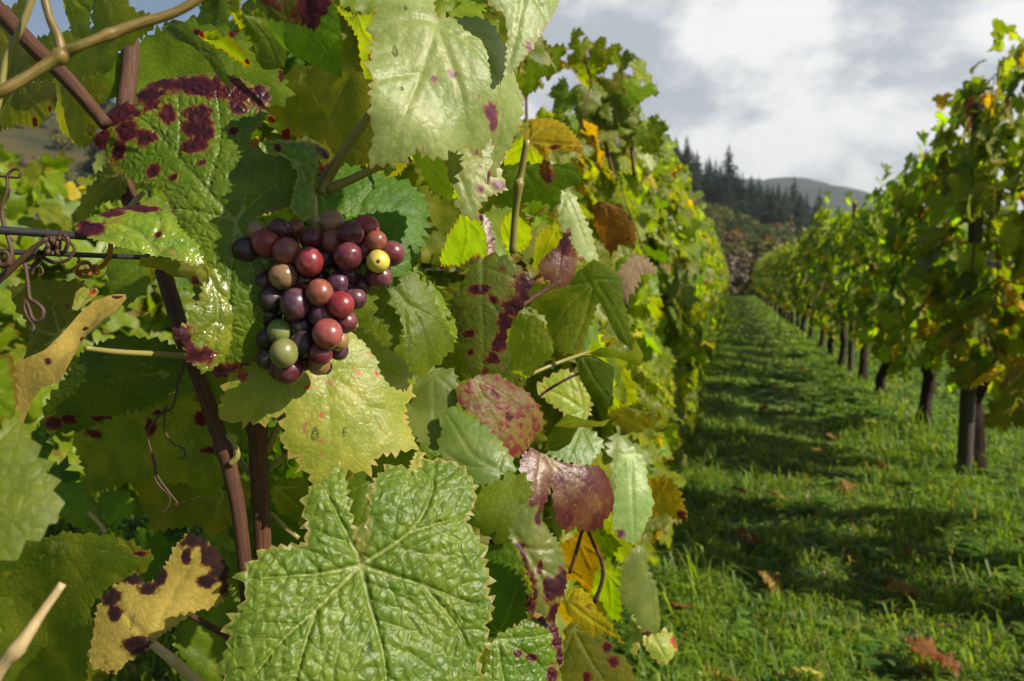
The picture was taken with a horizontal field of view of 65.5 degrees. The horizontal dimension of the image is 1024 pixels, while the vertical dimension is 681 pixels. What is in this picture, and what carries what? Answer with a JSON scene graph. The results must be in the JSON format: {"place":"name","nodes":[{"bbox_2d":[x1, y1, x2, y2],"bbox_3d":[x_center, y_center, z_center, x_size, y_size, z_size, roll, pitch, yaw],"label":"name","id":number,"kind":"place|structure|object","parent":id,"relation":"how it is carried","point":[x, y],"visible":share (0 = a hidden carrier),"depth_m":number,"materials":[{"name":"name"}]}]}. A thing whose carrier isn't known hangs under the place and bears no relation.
{"place":"outdoors","nodes":[
{"label":"outdoors","id":0,"kind":"place"},
{"bbox_2d":[0,117,726,291],"bbox_3d":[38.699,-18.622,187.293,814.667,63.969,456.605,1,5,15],"label":"wooded hill","id":1,"kind":"structure","parent":0,"point":[21,139],"depth_m":122.89,"materials":[{"name":"green plant"}]},
{"bbox_2d":[3,81,1014,276],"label":"woodland","id":2,"kind":"object","parent":1,"relation":"on","point":[738,214],"visible":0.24,"depth_m":133.06,"materials":[{"name":"green plant"}]},
{"bbox_2d":[681,134,695,157],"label":"conifer tree","id":3,"kind":"object","parent":1,"relation":"on","point":[686,146],"visible":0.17,"depth_m":188.50,"materials":[{"name":"green plant"}]},
{"bbox_2d":[694,151,703,180],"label":"conifer tree","id":4,"kind":"object","parent":1,"relation":"on","point":[700,165],"visible":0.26,"depth_m":182.36,"materials":[{"name":"green plant"}]},
{"bbox_2d":[716,145,739,185],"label":"conifer tree","id":5,"kind":"object","parent":1,"relation":"on","point":[727,161],"visible":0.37,"depth_m":190.15,"materials":[{"name":"green plant"}]},
{"bbox_2d":[722,238,776,284],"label":"bush","id":6,"kind":"object","parent":1,"relation":"on","point":[759,248],"visible":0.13,"depth_m":58.53,"materials":[{"name":"green plant"}]},
{"bbox_2d":[783,188,792,213],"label":"conifer tree","id":7,"kind":"object","parent":1,"relation":"on","point":[787,200],"visible":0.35,"depth_m":177.66,"materials":[{"name":"green plant"}]},
{"bbox_2d":[787,177,798,214],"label":"conifer tree","id":8,"kind":"object","parent":1,"relation":"on","point":[794,197],"visible":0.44,"depth_m":182.61,"materials":[{"name":"green plant"}]},
{"bbox_2d":[811,188,826,210],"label":"conifer tree","id":9,"kind":"object","parent":1,"relation":"on","point":[819,198],"visible":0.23,"depth_m":179.27,"materials":[{"name":"green plant"}]},
{"bbox_2d":[1,292,1023,680],"bbox_3d":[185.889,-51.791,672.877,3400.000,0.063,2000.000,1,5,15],"label":"ground","id":10,"kind":"structure","parent":0,"point":[941,670],"depth_m":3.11,"materials":[{"name":"green plant"}]},
{"bbox_2d":[0,143,193,517],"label":"grape vine","id":11,"kind":"object","parent":10,"relation":"on","point":[29,189],"visible":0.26,"depth_m":2.69,"materials":[{"name":"green plant"}]},
{"bbox_2d":[72,153,265,347],"bbox_3d":[-1.388,-0.004,3.820,0.780,1.851,1.549,1,5,15],"label":"grape vine","id":12,"kind":"object","parent":10,"relation":"on","point":[161,316],"depth_m":3.17,"materials":[{"name":"green plant"}]},
{"bbox_2d":[0,0,687,680],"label":"grape vine","id":13,"kind":"object","parent":10,"relation":"on","point":[452,560],"visible":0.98,"depth_m":0.52,"materials":[{"name":"green plant"}]},
{"bbox_2d":[30,323,34,329],"bbox_3d":[-0.253,-0.007,0.420,0.003,0.004,0.002,1,5,15],"label":"water drop","id":14,"kind":"object","parent":13,"relation":"hanging from","point":[32,326],"visible":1,"depth_m":0.42,"materials":[{"name":"white"}]},
{"bbox_2d":[312,427,318,439],"bbox_3d":[-0.125,0.059,0.508,0.004,0.008,0.003,1,5,15],"label":"water drop","id":15,"kind":"object","parent":13,"relation":"attached to","point":[315,434],"visible":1,"depth_m":0.51,"materials":[{"name":"white"}]},
{"bbox_2d":[232,195,404,384],"bbox_3d":[-0.132,-0.035,0.510,0.091,0.117,0.122,-3,5,-33],"label":"grape bunch","id":16,"kind":"object","parent":13,"relation":"hanging from","point":[318,321],"visible":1,"depth_m":0.48,"materials":[{"name":"purple food"}]},
{"bbox_2d":[367,642,372,653],"bbox_3d":[-0.073,0.159,0.412,0.003,0.005,0.003,1,5,15],"label":"water drop","id":17,"kind":"object","parent":13,"relation":"attached to","point":[369,648],"visible":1,"depth_m":0.41,"materials":[{"name":"white"}]},
{"bbox_2d":[393,45,397,56],"bbox_3d":[-0.065,-0.161,0.442,0.003,0.007,0.003,1,5,15],"label":"water drop","id":18,"kind":"object","parent":13,"relation":"attached to","point":[395,52],"visible":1,"depth_m":0.44,"materials":[{"name":"white"}]},
{"bbox_2d":[220,37,686,680],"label":"grape vine","id":19,"kind":"object","parent":10,"relation":"on","point":[632,411],"visible":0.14,"depth_m":1.45,"materials":[{"name":"green plant"}]},
{"bbox_2d":[548,27,692,473],"bbox_3d":[0.260,0.011,2.932,0.773,1.959,1.606,1,5,15],"label":"grape vine","id":20,"kind":"object","parent":10,"relation":"on","point":[613,109],"visible":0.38,"depth_m":2.30,"materials":[{"name":"green plant"}]},
{"bbox_2d":[603,112,700,432],"bbox_3d":[0.608,-0.179,4.189,0.778,2.131,1.488,1,5,15],"label":"grape vine","id":21,"kind":"object","parent":10,"relation":"on","point":[678,297],"visible":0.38,"depth_m":3.82,"materials":[{"name":"green plant"}]},
{"bbox_2d":[669,601,693,616],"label":"fallen leaf","id":22,"kind":"object","parent":10,"relation":"on","point":[677,606],"visible":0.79,"depth_m":2.69,"materials":[{"name":"brown plant"}]},
{"bbox_2d":[657,138,707,369],"bbox_3d":[1.242,-0.438,6.658,0.764,2.261,1.571,1,5,15],"label":"grape vine","id":23,"kind":"object","parent":10,"relation":"on","point":[699,281],"visible":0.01,"depth_m":6.08,"materials":[{"name":"green plant"}]},
{"bbox_2d":[655,133,713,421],"bbox_3d":[0.972,-0.284,5.434,0.780,2.147,1.549,1,5,15],"label":"grape vine","id":24,"kind":"object","parent":10,"relation":"on","point":[688,225],"visible":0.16,"depth_m":5.04,"materials":[{"name":"green plant"}]},
{"bbox_2d":[658,205,715,374],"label":"grape vine","id":25,"kind":"object","parent":10,"relation":"on","point":[708,313],"visible":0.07,"depth_m":8.06,"materials":[{"name":"green plant"}]},
{"bbox_2d":[695,205,720,345],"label":"grape vine","id":26,"kind":"object","parent":10,"relation":"on","point":[706,234],"visible":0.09,"depth_m":10.31,"materials":[{"name":"green plant"}]},
{"bbox_2d":[697,208,720,359],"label":"grape vine","id":27,"kind":"object","parent":10,"relation":"on","point":[710,296],"visible":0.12,"depth_m":8.93,"materials":[{"name":"green plant"}]},
{"bbox_2d":[698,202,721,333],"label":"grape vine","id":28,"kind":"object","parent":10,"relation":"on","point":[716,258],"visible":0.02,"depth_m":11.01,"materials":[{"name":"green plant"}]},
{"bbox_2d":[0,248,459,271],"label":"trellis wire","id":29,"kind":"object","parent":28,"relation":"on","point":[87,255],"visible":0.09,"depth_m":0.47,"materials":[{"name":"grey metal"}]},
{"bbox_2d":[707,221,723,300],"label":"grape vine","id":30,"kind":"object","parent":10,"relation":"on","point":[720,292],"depth_m":13.46,"materials":[{"name":"green plant"}]},
{"bbox_2d":[0,226,98,240],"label":"trellis wire","id":31,"kind":"object","parent":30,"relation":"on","point":[17,231],"visible":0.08,"depth_m":0.42,"materials":[{"name":"grey metal"}]},
{"bbox_2d":[708,218,724,328],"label":"grape vine","id":32,"kind":"object","parent":10,"relation":"on","point":[720,310],"visible":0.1,"depth_m":12.36,"materials":[{"name":"green plant"}]},
{"bbox_2d":[701,664,736,680],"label":"fallen leaf","id":33,"kind":"object","parent":10,"relation":"on","point":[717,672],"visible":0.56,"depth_m":2.23,"materials":[{"name":"plant"}]},
{"bbox_2d":[716,240,726,319],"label":"grape vine","id":34,"kind":"object","parent":10,"relation":"on","point":[723,293],"visible":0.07,"depth_m":17.88,"materials":[{"name":"green plant"}]},
{"bbox_2d":[721,252,726,311],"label":"grape vine","id":35,"kind":"object","parent":10,"relation":"on","point":[723,281],"visible":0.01,"depth_m":19.86,"materials":[{"name":"green plant"}]},
{"bbox_2d":[722,255,743,273],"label":"bush","id":36,"kind":"object","parent":10,"relation":"on","point":[734,260],"visible":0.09,"depth_m":51.92,"materials":[{"name":"brown plant"}]},
{"bbox_2d":[727,266,748,295],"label":"bush","id":37,"kind":"object","parent":10,"relation":"on","point":[732,285],"visible":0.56,"depth_m":49.58,"materials":[{"name":"brown plant"}]},
{"bbox_2d":[731,485,746,493],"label":"fallen leaf","id":38,"kind":"object","parent":10,"relation":"on","point":[741,489],"visible":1,"depth_m":4.14,"materials":[{"name":"brown plant"}]},
{"bbox_2d":[732,273,753,295],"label":"bush","id":39,"kind":"object","parent":10,"relation":"on","point":[744,288],"visible":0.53,"depth_m":49.98,"materials":[{"name":"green plant"}]},
{"bbox_2d":[725,246,763,294],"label":"bush","id":40,"kind":"object","parent":10,"relation":"on","point":[746,257],"visible":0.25,"depth_m":53.73,"materials":[{"name":"brown plant"}]},
{"bbox_2d":[735,527,760,544],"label":"fallen leaf","id":41,"kind":"object","parent":10,"relation":"on","point":[753,539],"visible":0.97,"depth_m":3.41,"materials":[{"name":"brown plant"}]},
{"bbox_2d":[750,261,757,296],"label":"grape vine","id":42,"kind":"object","parent":10,"relation":"on","point":[753,283],"visible":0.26,"depth_m":45.53,"materials":[{"name":"green plant"}]},
{"bbox_2d":[747,256,762,293],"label":"bush","id":43,"kind":"object","parent":10,"relation":"on","point":[752,263],"visible":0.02,"depth_m":53.60,"materials":[{"name":"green plant"}]},
{"bbox_2d":[753,257,761,298],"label":"grape vine","id":44,"kind":"object","parent":10,"relation":"on","point":[754,275],"visible":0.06,"depth_m":41.39,"materials":[{"name":"green plant"}]},
{"bbox_2d":[755,258,763,301],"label":"grape vine","id":45,"kind":"object","parent":10,"relation":"on","point":[758,282],"visible":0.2,"depth_m":37.09,"materials":[{"name":"green plant"}]},
{"bbox_2d":[755,257,764,297],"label":"grape vine","id":46,"kind":"object","parent":10,"relation":"on","point":[756,278],"visible":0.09,"depth_m":38.53,"materials":[{"name":"green plant"}]},
{"bbox_2d":[757,254,765,302],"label":"grape vine","id":47,"kind":"object","parent":10,"relation":"on","point":[759,280],"visible":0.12,"depth_m":35.67,"materials":[{"name":"green plant"}]},
{"bbox_2d":[759,255,768,305],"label":"grape vine","id":48,"kind":"object","parent":10,"relation":"on","point":[760,276],"visible":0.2,"depth_m":31.43,"materials":[{"name":"green plant"}]},
{"bbox_2d":[758,405,771,410],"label":"fallen leaf","id":49,"kind":"object","parent":10,"relation":"on","point":[763,407],"visible":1,"depth_m":6.80,"materials":[{"name":"brown plant"}]},
{"bbox_2d":[760,251,773,307],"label":"grape vine","id":50,"kind":"object","parent":10,"relation":"on","point":[769,260],"visible":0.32,"depth_m":28.49,"materials":[{"name":"green plant"}]},
{"bbox_2d":[757,570,783,598],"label":"fallen leaf","id":51,"kind":"object","parent":10,"relation":"on","point":[774,580],"visible":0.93,"depth_m":2.94,"materials":[{"name":"plant"}]},
{"bbox_2d":[764,252,777,311],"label":"grape vine","id":52,"kind":"object","parent":10,"relation":"on","point":[773,259],"visible":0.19,"depth_m":25.80,"materials":[{"name":"green plant"}]},
{"bbox_2d":[765,247,777,303],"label":"grape vine","id":53,"kind":"object","parent":10,"relation":"on","point":[776,248],"visible":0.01,"depth_m":27.33,"materials":[{"name":"green plant"}]},
{"bbox_2d":[760,247,784,257],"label":"bush","id":54,"kind":"object","parent":10,"relation":"on","point":[769,252],"visible":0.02,"depth_m":57.27,"materials":[{"name":"green plant"}]},
{"bbox_2d":[762,489,785,499],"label":"fallen leaf","id":55,"kind":"object","parent":10,"relation":"on","point":[767,491],"visible":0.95,"depth_m":4.08,"materials":[{"name":"brown plant"}]},
{"bbox_2d":[770,381,779,388],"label":"fallen leaf","id":56,"kind":"object","parent":10,"relation":"on","point":[775,384],"visible":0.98,"depth_m":8.32,"materials":[{"name":"brown plant"}]},
{"bbox_2d":[768,244,782,314],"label":"grape vine","id":57,"kind":"object","parent":10,"relation":"on","point":[771,279],"visible":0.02,"depth_m":24.45,"materials":[{"name":"green plant"}]},
{"bbox_2d":[769,245,786,317],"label":"grape vine","id":58,"kind":"object","parent":10,"relation":"on","point":[773,294],"visible":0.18,"depth_m":22.97,"materials":[{"name":"green plant"}]},
{"bbox_2d":[772,239,789,318],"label":"grape vine","id":59,"kind":"object","parent":10,"relation":"on","point":[776,276],"visible":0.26,"depth_m":21.56,"materials":[{"name":"green plant"}]},
{"bbox_2d":[774,244,795,322],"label":"grape vine","id":60,"kind":"object","parent":10,"relation":"on","point":[778,298],"visible":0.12,"depth_m":20.21,"materials":[{"name":"green plant"}]},
{"bbox_2d":[777,237,797,324],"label":"grape vine","id":61,"kind":"object","parent":10,"relation":"on","point":[783,286],"visible":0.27,"depth_m":18.74,"materials":[{"name":"green plant"}]},
{"bbox_2d":[783,410,795,415],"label":"fallen leaf","id":62,"kind":"object","parent":10,"relation":"on","point":[787,413],"visible":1,"depth_m":6.52,"materials":[{"name":"brown plant"}]},
{"bbox_2d":[782,238,800,327],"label":"grape vine","id":63,"kind":"object","parent":10,"relation":"on","point":[785,270],"visible":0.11,"depth_m":17.38,"materials":[{"name":"green plant"}]},
{"bbox_2d":[783,227,816,334],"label":"grape vine","id":64,"kind":"object","parent":10,"relation":"on","point":[792,283],"visible":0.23,"depth_m":15.90,"materials":[{"name":"green plant"}]},
{"bbox_2d":[788,225,821,338],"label":"grape vine","id":65,"kind":"object","parent":10,"relation":"on","point":[801,286],"visible":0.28,"depth_m":14.48,"materials":[{"name":"green plant"}]},
{"bbox_2d":[789,666,824,678],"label":"fallen leaf","id":66,"kind":"object","parent":10,"relation":"on","point":[794,671],"visible":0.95,"depth_m":2.23,"materials":[{"name":"yellow plant"}]},
{"bbox_2d":[810,447,824,455],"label":"fallen leaf","id":67,"kind":"object","parent":10,"relation":"on","point":[818,449],"visible":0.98,"depth_m":5.11,"materials":[{"name":"brown plant"}]},
{"bbox_2d":[797,191,839,348],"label":"grape vine","id":68,"kind":"object","parent":10,"relation":"on","point":[809,245],"visible":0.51,"depth_m":12.99,"materials":[{"name":"green plant"}]},
{"bbox_2d":[806,220,843,356],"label":"grape vine","id":69,"kind":"object","parent":10,"relation":"on","point":[817,312],"visible":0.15,"depth_m":11.73,"materials":[{"name":"green plant"}]},
{"bbox_2d":[824,431,840,440],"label":"fallen leaf","id":70,"kind":"object","parent":10,"relation":"on","point":[831,436],"visible":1,"depth_m":5.53,"materials":[{"name":"brown plant"}]},
{"bbox_2d":[810,191,867,367],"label":"grape vine","id":71,"kind":"object","parent":10,"relation":"on","point":[825,258],"visible":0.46,"depth_m":10.18,"materials":[{"name":"green plant"}]},
{"bbox_2d":[839,479,858,494],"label":"fallen leaf","id":72,"kind":"object","parent":10,"relation":"on","point":[847,485],"visible":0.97,"depth_m":4.29,"materials":[{"name":"brown plant"}]},
{"bbox_2d":[847,201,858,372],"bbox_3d":[4.089,-0.582,9.546,0.076,2.142,0.080,1,5,15],"label":"trellis post","id":73,"kind":"object","parent":10,"relation":"on","point":[850,359],"visible":0.3,"depth_m":9.57,"materials":[{"name":"brown wood"}]},
{"bbox_2d":[824,193,895,381],"bbox_3d":[3.920,-0.545,8.817,0.744,2.132,1.353,1,5,15],"label":"grape vine","id":74,"kind":"object","parent":10,"relation":"on","point":[845,252],"visible":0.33,"depth_m":8.82,"materials":[{"name":"green plant"}]},
{"bbox_2d":[860,419,875,424],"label":"fallen leaf","id":75,"kind":"object","parent":10,"relation":"on","point":[863,421],"visible":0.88,"depth_m":6.12,"materials":[{"name":"plant"}]},
{"bbox_2d":[868,460,886,468],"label":"fallen leaf","id":76,"kind":"object","parent":10,"relation":"on","point":[877,462],"visible":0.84,"depth_m":4.72,"materials":[{"name":"brown plant"}]},
{"bbox_2d":[839,162,916,397],"bbox_3d":[3.481,-0.519,7.432,0.731,2.301,1.335,1,5,15],"label":"grape vine","id":77,"kind":"object","parent":10,"relation":"on","point":[868,252],"visible":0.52,"depth_m":7.28,"materials":[{"name":"green plant"}]},
{"bbox_2d":[884,574,917,596],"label":"fallen leaf","id":78,"kind":"object","parent":10,"relation":"on","point":[894,583],"visible":1,"depth_m":2.87,"materials":[{"name":"brown plant"}]},
{"bbox_2d":[903,543,923,558],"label":"fallen leaf","id":79,"kind":"object","parent":10,"relation":"on","point":[909,549],"visible":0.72,"depth_m":3.22,"materials":[{"name":"brown plant"}]},
{"bbox_2d":[870,110,996,427],"bbox_3d":[3.117,-0.441,5.964,0.769,2.371,1.370,1,5,15],"label":"grape vine","id":80,"kind":"object","parent":10,"relation":"on","point":[903,212],"visible":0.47,"depth_m":5.96,"materials":[{"name":"green plant"}]},
{"bbox_2d":[905,630,961,677],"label":"fallen leaf","id":81,"kind":"object","parent":10,"relation":"on","point":[925,647],"visible":0.99,"depth_m":2.36,"materials":[{"name":"brown plant"}]},
{"bbox_2d":[899,17,1023,474],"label":"grape vine","id":82,"kind":"object","parent":10,"relation":"on","point":[967,180],"visible":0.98,"depth_m":4.41,"materials":[{"name":"green plant"}]},
{"bbox_2d":[956,103,985,477],"bbox_3d":[2.621,-0.217,4.537,0.085,2.220,0.088,1,5,15],"label":"trellis post","id":83,"kind":"object","parent":10,"relation":"on","point":[967,409],"visible":0.34,"depth_m":4.55,"materials":[{"name":"brown wood"}]},
{"bbox_2d":[983,152,1023,435],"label":"grape vine","id":84,"kind":"object","parent":10,"relation":"on","point":[1007,390],"visible":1,"depth_m":3.46,"materials":[{"name":"green plant"}]},
{"bbox_2d":[1,0,1023,212],"label":"sky","id":85,"kind":"structure","parent":0,"point":[830,92],"materials":[{"name":"white"}]},
{"bbox_2d":[738,177,993,261],"bbox_3d":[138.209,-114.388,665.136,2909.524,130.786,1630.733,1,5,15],"label":"hill","id":86,"kind":"structure","parent":0,"point":[810,187],"depth_m":848.07,"materials":[{"name":"green plant"}]}
]}

